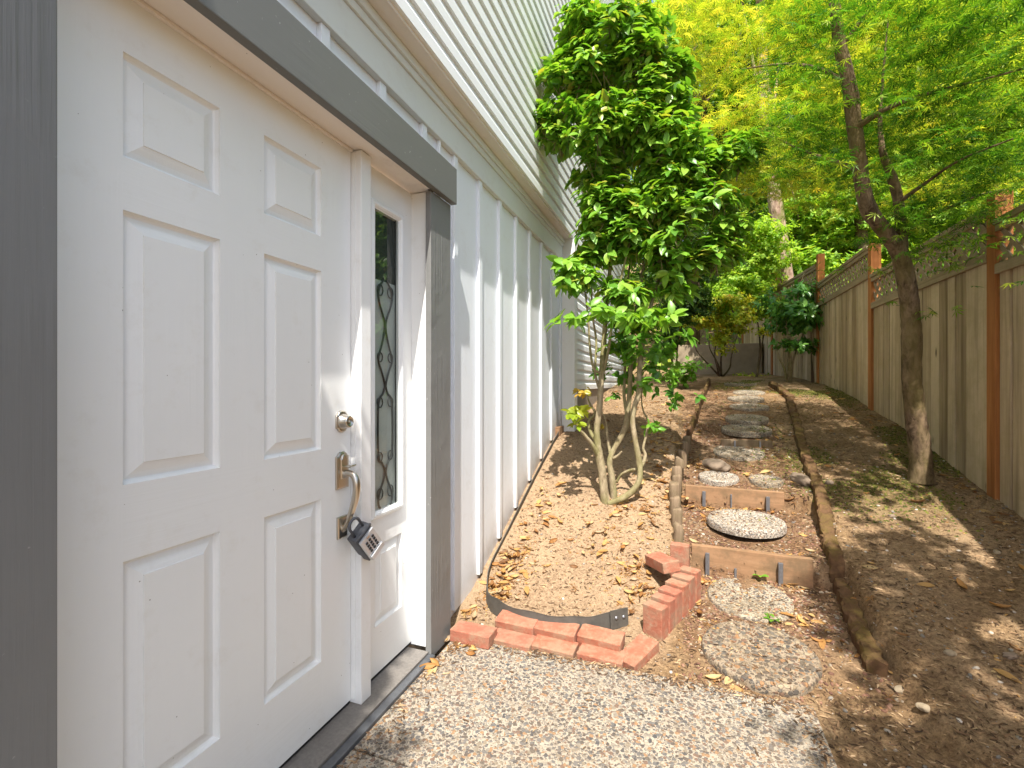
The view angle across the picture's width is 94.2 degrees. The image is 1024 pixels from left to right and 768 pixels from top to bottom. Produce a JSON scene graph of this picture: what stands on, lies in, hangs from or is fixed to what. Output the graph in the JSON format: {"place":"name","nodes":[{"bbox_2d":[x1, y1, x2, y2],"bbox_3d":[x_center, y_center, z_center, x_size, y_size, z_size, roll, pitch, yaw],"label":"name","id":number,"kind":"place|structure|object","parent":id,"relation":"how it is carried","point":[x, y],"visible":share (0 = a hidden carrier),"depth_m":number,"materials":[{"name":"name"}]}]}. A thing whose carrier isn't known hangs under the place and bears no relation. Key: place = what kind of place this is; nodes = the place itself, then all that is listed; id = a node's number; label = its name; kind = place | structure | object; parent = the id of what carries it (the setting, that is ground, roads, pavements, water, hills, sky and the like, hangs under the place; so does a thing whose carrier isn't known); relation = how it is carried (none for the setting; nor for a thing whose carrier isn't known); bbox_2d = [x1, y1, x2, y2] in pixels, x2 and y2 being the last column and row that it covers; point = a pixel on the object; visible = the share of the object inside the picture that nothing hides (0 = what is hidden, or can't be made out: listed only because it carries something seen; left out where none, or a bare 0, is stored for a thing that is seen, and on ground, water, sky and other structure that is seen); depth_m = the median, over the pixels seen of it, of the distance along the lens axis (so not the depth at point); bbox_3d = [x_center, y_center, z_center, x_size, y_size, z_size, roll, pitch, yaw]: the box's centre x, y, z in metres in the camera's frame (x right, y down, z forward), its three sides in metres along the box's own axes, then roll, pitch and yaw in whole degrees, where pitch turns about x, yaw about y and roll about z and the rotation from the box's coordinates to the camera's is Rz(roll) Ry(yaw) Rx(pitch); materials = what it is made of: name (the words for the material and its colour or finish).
{"place":"outdoors","nodes":[
{"label":"outdoors","id":0,"kind":"place"},
{"bbox_2d":[336,641,836,767],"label":"patio","id":1,"kind":"structure","parent":0,"point":[537,694],"depth_m":1.68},
{"bbox_2d":[450,620,496,649],"bbox_3d":[-0.179,1.171,2.224,0.202,0.058,0.099,0,0,22],"label":"brick","id":2,"kind":"object","parent":1,"relation":"on","point":[471,633],"visible":0.98,"depth_m":2.19,"materials":[{"name":"red brick"}]},
{"bbox_2d":[408,252,1023,767],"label":"ground","id":3,"kind":"structure","parent":0,"point":[894,656],"depth_m":2.61,"materials":[{"name":"soil"}]},
{"bbox_2d":[0,0,624,767],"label":"house","id":4,"kind":"structure","parent":3,"relation":"on","point":[280,304],"depth_m":1.36,"materials":[{"name":"paint"}]},
{"bbox_2d":[57,0,360,767],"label":"front door","id":5,"kind":"structure","parent":4,"relation":"in","point":[205,505],"depth_m":1.20,"materials":[{"name":"paint"}]},
{"bbox_2d":[347,517,384,560],"bbox_3d":[-0.535,0.560,1.733,0.073,0.180,0.166,0,0,20],"label":"key lock box","id":6,"kind":"object","parent":5,"relation":"hanging from","point":[366,542],"visible":1,"depth_m":1.72,"materials":[{"name":"grey metal"}]},
{"bbox_2d":[494,628,536,651],"bbox_3d":[0.005,1.204,2.213,0.203,0.058,0.099,0,3,23],"label":"brick","id":7,"kind":"object","parent":3,"relation":"on","point":[514,639],"visible":0.59,"depth_m":2.19,"materials":[{"name":"red brick"}]},
{"bbox_2d":[495,610,537,634],"bbox_3d":[0.026,1.164,2.308,0.202,0.058,0.100,0,7,24],"label":"brick","id":8,"kind":"object","parent":3,"relation":"on","point":[506,619],"visible":0.77,"depth_m":2.28,"materials":[{"name":"red brick"}]},
{"bbox_2d":[532,634,578,658],"bbox_3d":[0.194,1.206,2.162,0.202,0.058,0.099,0,4,24],"label":"brick","id":9,"kind":"object","parent":3,"relation":"on","point":[555,646],"visible":0.72,"depth_m":2.14,"materials":[{"name":"red brick"}]},
{"bbox_2d":[534,621,579,642],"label":"brick","id":10,"kind":"object","parent":3,"relation":"on","point":[568,632],"visible":0.78,"depth_m":2.22,"materials":[{"name":"red brick"}]},
{"bbox_2d":[486,431,628,629],"bbox_3d":[0.157,0.813,3.310,0.690,0.752,2.139,0,0,-4],"label":"edging strip","id":11,"kind":"object","parent":3,"relation":"on","point":[615,619],"visible":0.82,"depth_m":2.30,"materials":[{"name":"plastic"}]},
{"bbox_2d":[576,643,623,667],"bbox_3d":[0.395,1.210,2.100,0.202,0.058,0.099,0,3,25],"label":"brick","id":12,"kind":"object","parent":3,"relation":"on","point":[588,652],"visible":0.65,"depth_m":2.08,"materials":[{"name":"red brick"}]},
{"bbox_2d":[577,624,624,651],"bbox_3d":[0.408,1.170,2.181,0.203,0.058,0.099,0,8,26],"label":"brick","id":13,"kind":"object","parent":3,"relation":"on","point":[607,638],"visible":0.81,"depth_m":2.16,"materials":[{"name":"red brick"}]},
{"bbox_2d":[621,634,658,670],"bbox_3d":[0.556,1.198,2.104,0.202,0.058,0.099,-13,9,-41],"label":"brick","id":14,"kind":"object","parent":3,"relation":"on","point":[639,651],"visible":0.72,"depth_m":2.09,"materials":[{"name":"red brick"}]},
{"bbox_2d":[532,0,774,504],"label":"camellia shrub","id":15,"kind":"object","parent":3,"relation":"on","point":[616,79],"visible":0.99,"depth_m":3.18,"materials":[{"name":"green plant"}]},
{"bbox_2d":[643,600,667,640],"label":"brick","id":16,"kind":"object","parent":3,"relation":"on","point":[655,619],"visible":0.67,"depth_m":2.22,"materials":[{"name":"red brick"}]},
{"bbox_2d":[645,552,680,573],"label":"brick","id":17,"kind":"object","parent":3,"relation":"on","point":[662,563],"visible":1,"depth_m":2.54,"materials":[{"name":"red brick"}]},
{"bbox_2d":[651,592,675,633],"bbox_3d":[0.730,1.129,2.302,0.099,0.202,0.066,0,-2,43],"label":"brick","id":18,"kind":"object","parent":3,"relation":"on","point":[667,600],"visible":0.4,"depth_m":2.27,"materials":[{"name":"red brick"}]},
{"bbox_2d":[658,585,681,624],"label":"brick","id":19,"kind":"object","parent":3,"relation":"on","point":[676,593],"visible":0.34,"depth_m":2.33,"materials":[{"name":"red brick"}]},
{"bbox_2d":[669,481,679,501],"bbox_3d":[1.107,0.785,3.243,0.075,0.239,0.076,-1,-1,16],"label":"log stake","id":20,"kind":"object","parent":3,"relation":"on","point":[674,488],"visible":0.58,"depth_m":3.22,"materials":[{"name":"brown wood"}]},
{"bbox_2d":[669,495,680,513],"bbox_3d":[1.073,0.843,3.131,0.078,0.221,0.077,-1,-2,15],"label":"log stake","id":21,"kind":"object","parent":3,"relation":"on","point":[675,500],"visible":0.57,"depth_m":3.11,"materials":[{"name":"brown wood"}]},
{"bbox_2d":[671,466,681,481],"bbox_3d":[1.200,0.705,3.465,0.076,0.223,0.074,-1,-3,-3],"label":"log stake","id":22,"kind":"object","parent":3,"relation":"on","point":[676,470],"visible":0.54,"depth_m":3.44,"materials":[{"name":"brown wood"}]},
{"bbox_2d":[665,578,688,617],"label":"brick","id":23,"kind":"object","parent":3,"relation":"on","point":[678,584],"visible":0.42,"depth_m":2.38,"materials":[{"name":"red brick"}]},
{"bbox_2d":[671,507,682,526],"bbox_3d":[1.049,0.894,3.019,0.074,0.218,0.071,2,-1,-34],"label":"log stake","id":24,"kind":"object","parent":3,"relation":"on","point":[677,514],"visible":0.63,"depth_m":3.00,"materials":[{"name":"brown wood"}]},
{"bbox_2d":[672,474,681,497],"bbox_3d":[1.168,0.751,3.380,0.071,0.231,0.075,4,3,45],"label":"log stake","id":25,"kind":"object","parent":3,"relation":"on","point":[677,478],"visible":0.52,"depth_m":3.35,"materials":[{"name":"brown wood"}]},
{"bbox_2d":[672,521,683,542],"bbox_3d":[1.009,0.933,2.886,0.065,0.197,0.068,1,-3,-2],"label":"log stake","id":26,"kind":"object","parent":3,"relation":"on","point":[678,533],"visible":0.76,"depth_m":2.86,"materials":[{"name":"brown wood"}]},
{"bbox_2d":[674,456,683,478],"bbox_3d":[1.278,0.664,3.640,0.072,0.228,0.070,0,0,-9],"label":"log stake","id":27,"kind":"object","parent":3,"relation":"on","point":[678,461],"visible":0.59,"depth_m":3.61,"materials":[{"name":"brown wood"}]},
{"bbox_2d":[670,541,689,577],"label":"brick","id":28,"kind":"object","parent":3,"relation":"on","point":[680,551],"visible":0.5,"depth_m":2.61,"materials":[{"name":"red brick"}]},
{"bbox_2d":[337,391,1023,767],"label":"bark chips","id":29,"kind":"object","parent":3,"relation":"on","point":[799,705],"visible":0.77,"depth_m":2.24,"materials":[{"name":"brown wood"}]},
{"bbox_2d":[677,449,686,467],"bbox_3d":[1.376,0.636,3.842,0.073,0.217,0.075,-2,-2,27],"label":"log stake","id":30,"kind":"object","parent":3,"relation":"on","point":[681,454],"visible":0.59,"depth_m":3.81,"materials":[{"name":"brown wood"}]},
{"bbox_2d":[672,572,694,609],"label":"brick","id":31,"kind":"object","parent":3,"relation":"on","point":[687,578],"visible":0.41,"depth_m":2.44,"materials":[{"name":"red brick"}]},
{"bbox_2d":[680,441,688,458],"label":"log stake","id":32,"kind":"object","parent":3,"relation":"on","point":[684,445],"visible":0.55,"depth_m":3.97,"materials":[{"name":"brown wood"}]},
{"bbox_2d":[658,355,712,387],"bbox_3d":[2.337,-0.168,6.856,0.735,0.465,0.947,0,0,-20],"label":"seedling bush","id":33,"kind":"object","parent":3,"relation":"on","point":[682,372],"visible":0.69,"depth_m":6.66,"materials":[{"name":"green plant"}]},
{"bbox_2d":[649,224,724,365],"bbox_3d":[2.843,-1.263,7.562,1.302,2.561,0.931,0,0,20],"label":"box shrub","id":34,"kind":"object","parent":3,"relation":"on","point":[702,304],"visible":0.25,"depth_m":7.42,"materials":[{"name":"green plant"}]},
{"bbox_2d":[683,436,690,451],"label":"log stake","id":35,"kind":"object","parent":3,"relation":"on","point":[687,439],"visible":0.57,"depth_m":4.12,"materials":[{"name":"brown wood"}]},
{"bbox_2d":[678,565,700,602],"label":"brick","id":36,"kind":"object","parent":3,"relation":"on","point":[696,572],"visible":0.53,"depth_m":2.50,"materials":[{"name":"red brick"}]},
{"bbox_2d":[686,378,710,438],"bbox_3d":[2.281,0.230,5.707,0.059,0.652,3.080,0,0,26],"label":"edging plank","id":37,"kind":"object","parent":3,"relation":"on","point":[692,425],"visible":0.84,"depth_m":4.92,"materials":[{"name":"brown wood"}]},
{"bbox_2d":[625,1,796,344],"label":"evergreen tree","id":38,"kind":"object","parent":3,"relation":"on","point":[756,216],"visible":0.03,"depth_m":10.91,"materials":[{"name":"green plant"}]},
{"bbox_2d":[702,458,730,471],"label":"rock","id":39,"kind":"object","parent":3,"relation":"on","point":[714,464],"visible":0.84,"depth_m":3.70,"materials":[{"name":"grey stone"}]},
{"bbox_2d":[673,343,761,374],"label":"retaining wall","id":40,"kind":"structure","parent":3,"relation":"on","point":[745,358],"depth_m":9.70,"materials":[{"name":"concrete"}]},
{"bbox_2d":[698,471,738,486],"bbox_3d":[1.549,0.711,3.572,0.284,0.074,0.286,0,0,20],"label":"stepping stone","id":41,"kind":"object","parent":3,"relation":"on","point":[727,480],"visible":0.99,"depth_m":3.51,"materials":[{"name":"grey stone"}]},
{"bbox_2d":[419,385,1023,701],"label":"fallen leaves","id":42,"kind":"object","parent":3,"relation":"on","point":[434,661],"visible":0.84,"depth_m":2.77,"materials":[{"name":"brown plant"}]},
{"bbox_2d":[679,291,773,376],"bbox_3d":[3.782,-0.877,8.678,1.564,1.603,1.396,0,0,-38],"label":"azalea shrub","id":43,"kind":"object","parent":3,"relation":"on","point":[742,320],"visible":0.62,"depth_m":8.55,"materials":[{"name":"green plant"}]},
{"bbox_2d":[685,485,783,512],"bbox_3d":[1.540,0.840,3.313,0.626,0.220,0.069,0,0,22],"label":"step board","id":44,"kind":"object","parent":3,"relation":"on","point":[753,498],"visible":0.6,"depth_m":3.30,"materials":[{"name":"brown wood"}]},
{"bbox_2d":[713,445,764,460],"bbox_3d":[1.906,0.586,4.004,0.396,0.113,0.401,0,0,20],"label":"stepping stone","id":45,"kind":"object","parent":3,"relation":"on","point":[728,450],"visible":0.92,"depth_m":3.94,"materials":[{"name":"grey stone"}]},
{"bbox_2d":[724,382,756,386],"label":"stepping stone","id":46,"kind":"object","parent":3,"relation":"on","point":[736,384],"visible":0.76,"depth_m":6.87,"materials":[{"name":"grey stone"}]},
{"bbox_2d":[463,387,1023,717],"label":"leaf crumbs","id":47,"kind":"object","parent":3,"relation":"on","point":[676,674],"visible":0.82,"depth_m":2.79,"materials":[{"name":"brown plant"}]},
{"bbox_2d":[727,395,763,402],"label":"stepping stone","id":48,"kind":"object","parent":3,"relation":"on","point":[741,398],"visible":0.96,"depth_m":5.61,"materials":[{"name":"grey stone"}]},
{"bbox_2d":[721,424,771,437],"bbox_3d":[2.194,0.436,4.455,0.429,0.089,0.428,0,0,20],"label":"stepping stone","id":49,"kind":"object","parent":3,"relation":"on","point":[746,433],"visible":0.99,"depth_m":4.35,"materials":[{"name":"grey stone"}]},
{"bbox_2d":[725,414,768,425],"bbox_3d":[2.355,0.359,4.772,0.398,0.092,0.399,0,0,20],"label":"stepping stone","id":50,"kind":"object","parent":3,"relation":"on","point":[732,419],"visible":0.98,"depth_m":4.69,"materials":[{"name":"grey stone"}]},
{"bbox_2d":[660,0,833,296],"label":"alder tree","id":51,"kind":"object","parent":3,"relation":"on","point":[775,211],"visible":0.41,"depth_m":9.16,"materials":[{"name":"green plant"}]},
{"bbox_2d":[707,509,786,538],"bbox_3d":[1.482,0.878,3.017,0.454,0.061,0.454,0,0,20],"label":"stepping stone","id":52,"kind":"object","parent":3,"relation":"on","point":[755,530],"visible":1,"depth_m":2.93,"materials":[{"name":"grey stone"}]},
{"bbox_2d":[721,439,772,447],"bbox_3d":[2.024,0.568,4.109,0.400,0.165,0.053,0,0,20],"label":"step board","id":53,"kind":"object","parent":3,"relation":"on","point":[744,443],"visible":0.48,"depth_m":4.10,"materials":[{"name":"brown wood"}]},
{"bbox_2d":[733,390,764,395],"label":"stepping stone","id":54,"kind":"object","parent":3,"relation":"on","point":[747,392],"visible":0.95,"depth_m":6.06,"materials":[{"name":"grey stone"}]},
{"bbox_2d":[729,403,769,411],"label":"stepping stone","id":55,"kind":"object","parent":3,"relation":"on","point":[747,409],"visible":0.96,"depth_m":5.18,"materials":[{"name":"grey stone"}]},
{"bbox_2d":[707,578,793,622],"bbox_3d":[1.240,1.132,2.485,0.409,0.087,0.415,0,0,20],"label":"stepping stone","id":56,"kind":"object","parent":3,"relation":"on","point":[725,606],"visible":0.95,"depth_m":2.44,"materials":[{"name":"grey stone"}]},
{"bbox_2d":[732,372,770,376],"bbox_3d":[4.234,-0.095,8.236,0.710,0.253,1.387,0,0,20],"label":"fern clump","id":57,"kind":"object","parent":3,"relation":"on","point":[739,374],"visible":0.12,"depth_m":8.65,"materials":[{"name":"green plant"}]},
{"bbox_2d":[704,212,800,376],"bbox_3d":[4.273,-1.617,8.634,1.772,3.123,1.212,0,0,20],"label":"yellow green bush","id":58,"kind":"object","parent":3,"relation":"on","point":[761,254],"visible":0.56,"depth_m":8.50,"materials":[{"name":"green plant"}]},
{"bbox_2d":[692,543,812,588],"bbox_3d":[1.330,1.054,2.661,0.609,0.232,0.069,0,0,23],"label":"step board","id":59,"kind":"object","parent":3,"relation":"on","point":[781,569],"visible":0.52,"depth_m":2.64,"materials":[{"name":"brown wood"}]},
{"bbox_2d":[481,418,1023,767],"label":"pebbles","id":60,"kind":"object","parent":3,"relation":"on","point":[970,675],"visible":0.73,"depth_m":2.39,"materials":[{"name":"beige stone"}]},
{"bbox_2d":[651,0,862,277],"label":"leafy tree","id":61,"kind":"object","parent":3,"relation":"on","point":[725,97],"depth_m":13.35,"materials":[{"name":"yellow plant"}]},
{"bbox_2d":[701,621,821,697],"bbox_3d":[1.078,1.181,2.077,0.467,0.077,0.465,0,0,20],"label":"stepping stone","id":62,"kind":"object","parent":3,"relation":"on","point":[794,688],"visible":0.98,"depth_m":2.01,"materials":[{"name":"grey stone"}]},
{"bbox_2d":[748,474,783,487],"bbox_3d":[1.837,0.707,3.443,0.224,0.069,0.225,0,0,20],"label":"stepping stone","id":63,"kind":"object","parent":3,"relation":"on","point":[760,482],"visible":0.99,"depth_m":3.38,"materials":[{"name":"grey stone"}]},
{"bbox_2d":[763,612,779,621],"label":"weed","id":64,"kind":"object","parent":3,"relation":"on","point":[768,617],"visible":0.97,"depth_m":2.29,"materials":[{"name":"green plant"}]},
{"bbox_2d":[768,381,794,400],"bbox_3d":[3.467,0.093,6.148,0.096,0.277,1.322,0,0,20],"label":"edging timber","id":65,"kind":"object","parent":3,"relation":"on","point":[783,391],"visible":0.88,"depth_m":5.98,"materials":[{"name":"brown wood"}]},
{"bbox_2d":[748,274,826,381],"bbox_3d":[4.151,-0.821,7.019,1.161,1.708,1.093,0,0,20],"label":"rhododendron shrub","id":66,"kind":"object","parent":3,"relation":"on","point":[799,317],"visible":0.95,"depth_m":6.99,"materials":[{"name":"green plant"}]},
{"bbox_2d":[681,419,903,719],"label":"gravel","id":67,"kind":"structure","parent":3,"relation":"on","point":[889,706],"depth_m":2.45,"materials":[{"name":"gravel"}]},
{"bbox_2d":[789,472,810,486],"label":"rock","id":68,"kind":"object","parent":3,"relation":"on","point":[801,479],"visible":0.83,"depth_m":3.36,"materials":[{"name":"grey stone"}]},
{"bbox_2d":[785,397,821,479],"bbox_3d":[2.648,0.447,4.410,0.105,0.602,2.332,0,0,26],"label":"edging timber","id":69,"kind":"object","parent":3,"relation":"on","point":[808,463],"visible":0.92,"depth_m":3.96,"materials":[{"name":"brown wood"}]},
{"bbox_2d":[794,341,815,381],"bbox_3d":[4.430,-0.321,7.134,0.500,0.698,0.316,0,0,20],"label":"fence sprig","id":70,"kind":"object","parent":3,"relation":"on","point":[812,350],"visible":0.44,"depth_m":7.09,"materials":[{"name":"brown wood"}]},
{"bbox_2d":[600,0,1023,349],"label":"vine maple","id":71,"kind":"object","parent":3,"relation":"on","point":[685,28],"visible":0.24,"depth_m":5.32,"materials":[{"name":"green plant"}]},
{"bbox_2d":[712,60,914,296],"bbox_3d":[7.672,-4.708,11.998,5.837,7.268,4.134,0,0,2],"label":"leafy tree","id":72,"kind":"object","parent":3,"relation":"on","point":[764,235],"visible":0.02,"depth_m":11.69,"materials":[{"name":"green plant"}]},
{"bbox_2d":[720,114,911,297],"bbox_3d":[6.171,-4.924,9.716,3.523,6.837,2.529,0,0,0],"label":"slender maple","id":73,"kind":"object","parent":3,"relation":"on","point":[820,240],"visible":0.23,"depth_m":9.21,"materials":[{"name":"green plant"}]},
{"bbox_2d":[624,230,1014,368],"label":"undergrowth","id":74,"kind":"object","parent":3,"relation":"on","point":[707,335],"visible":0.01,"depth_m":14.12,"materials":[{"name":"green plant"}]},
{"bbox_2d":[619,0,1021,322],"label":"distant woods","id":75,"kind":"object","parent":3,"relation":"on","point":[633,269],"depth_m":17.82,"materials":[{"name":"green plant"}]},
{"bbox_2d":[810,478,844,582],"bbox_3d":[1.918,0.874,2.913,0.097,0.448,0.882,0,0,27],"label":"edging timber","id":76,"kind":"object","parent":3,"relation":"on","point":[832,550],"visible":0.98,"depth_m":2.78,"materials":[{"name":"brown wood"}]},
{"bbox_2d":[825,480,833,484],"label":"rock","id":77,"kind":"object","parent":3,"relation":"on","point":[830,482],"visible":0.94,"depth_m":3.35,"materials":[{"name":"grey stone"}]},
{"bbox_2d":[711,380,997,540],"bbox_3d":[3.084,0.423,5.160,1.622,0.996,5.208,0,0,20],"label":"moss","id":78,"kind":"object","parent":3,"relation":"on","point":[939,464],"visible":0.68,"depth_m":3.44,"materials":[{"name":"green plant"}]},
{"bbox_2d":[832,577,888,676],"bbox_3d":[1.606,1.121,2.217,0.097,0.202,0.642,0,0,24],"label":"edging timber","id":79,"kind":"object","parent":3,"relation":"on","point":[869,650],"visible":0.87,"depth_m":2.12,"materials":[{"name":"brown wood"}]},
{"bbox_2d":[721,0,1023,484],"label":"japanese maple","id":80,"kind":"object","parent":3,"relation":"on","point":[857,169],"visible":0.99,"depth_m":2.91,"materials":[{"name":"green plant"}]},
{"bbox_2d":[742,190,1023,518],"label":"garden fence","id":81,"kind":"object","parent":3,"relation":"on","point":[973,371],"visible":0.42,"depth_m":3.49,"materials":[{"name":"brown wood"}]},
{"bbox_2d":[894,685,903,692],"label":"rock","id":82,"kind":"object","parent":3,"relation":"on","point":[898,688],"visible":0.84,"depth_m":1.83,"materials":[{"name":"stone"}]},
{"bbox_2d":[915,702,929,712],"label":"rock","id":83,"kind":"object","parent":3,"relation":"on","point":[923,707],"visible":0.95,"depth_m":1.71,"materials":[{"name":"stone"}]},
{"bbox_2d":[835,35,1023,267],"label":"leafy tree","id":84,"kind":"object","parent":3,"relation":"on","point":[884,256],"visible":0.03,"depth_m":9.55,"materials":[{"name":"green plant"}]},
{"bbox_2d":[943,649,956,656],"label":"rock","id":85,"kind":"object","parent":3,"relation":"on","point":[950,652],"visible":1,"depth_m":1.90,"materials":[{"name":"stone"}]},
{"bbox_2d":[917,0,1023,207],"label":"leafy tree","id":86,"kind":"object","parent":3,"relation":"on","point":[1021,80],"visible":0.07,"depth_m":8.82,"materials":[{"name":"green plant"}]},
{"bbox_2d":[993,549,1001,553],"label":"rock","id":87,"kind":"object","parent":3,"relation":"on","point":[997,551],"visible":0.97,"depth_m":2.48,"materials":[{"name":"stone"}]},
{"bbox_2d":[1002,651,1018,659],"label":"rock","id":88,"kind":"object","parent":3,"relation":"on","point":[1010,655],"visible":1,"depth_m":1.85,"materials":[{"name":"grey stone"}]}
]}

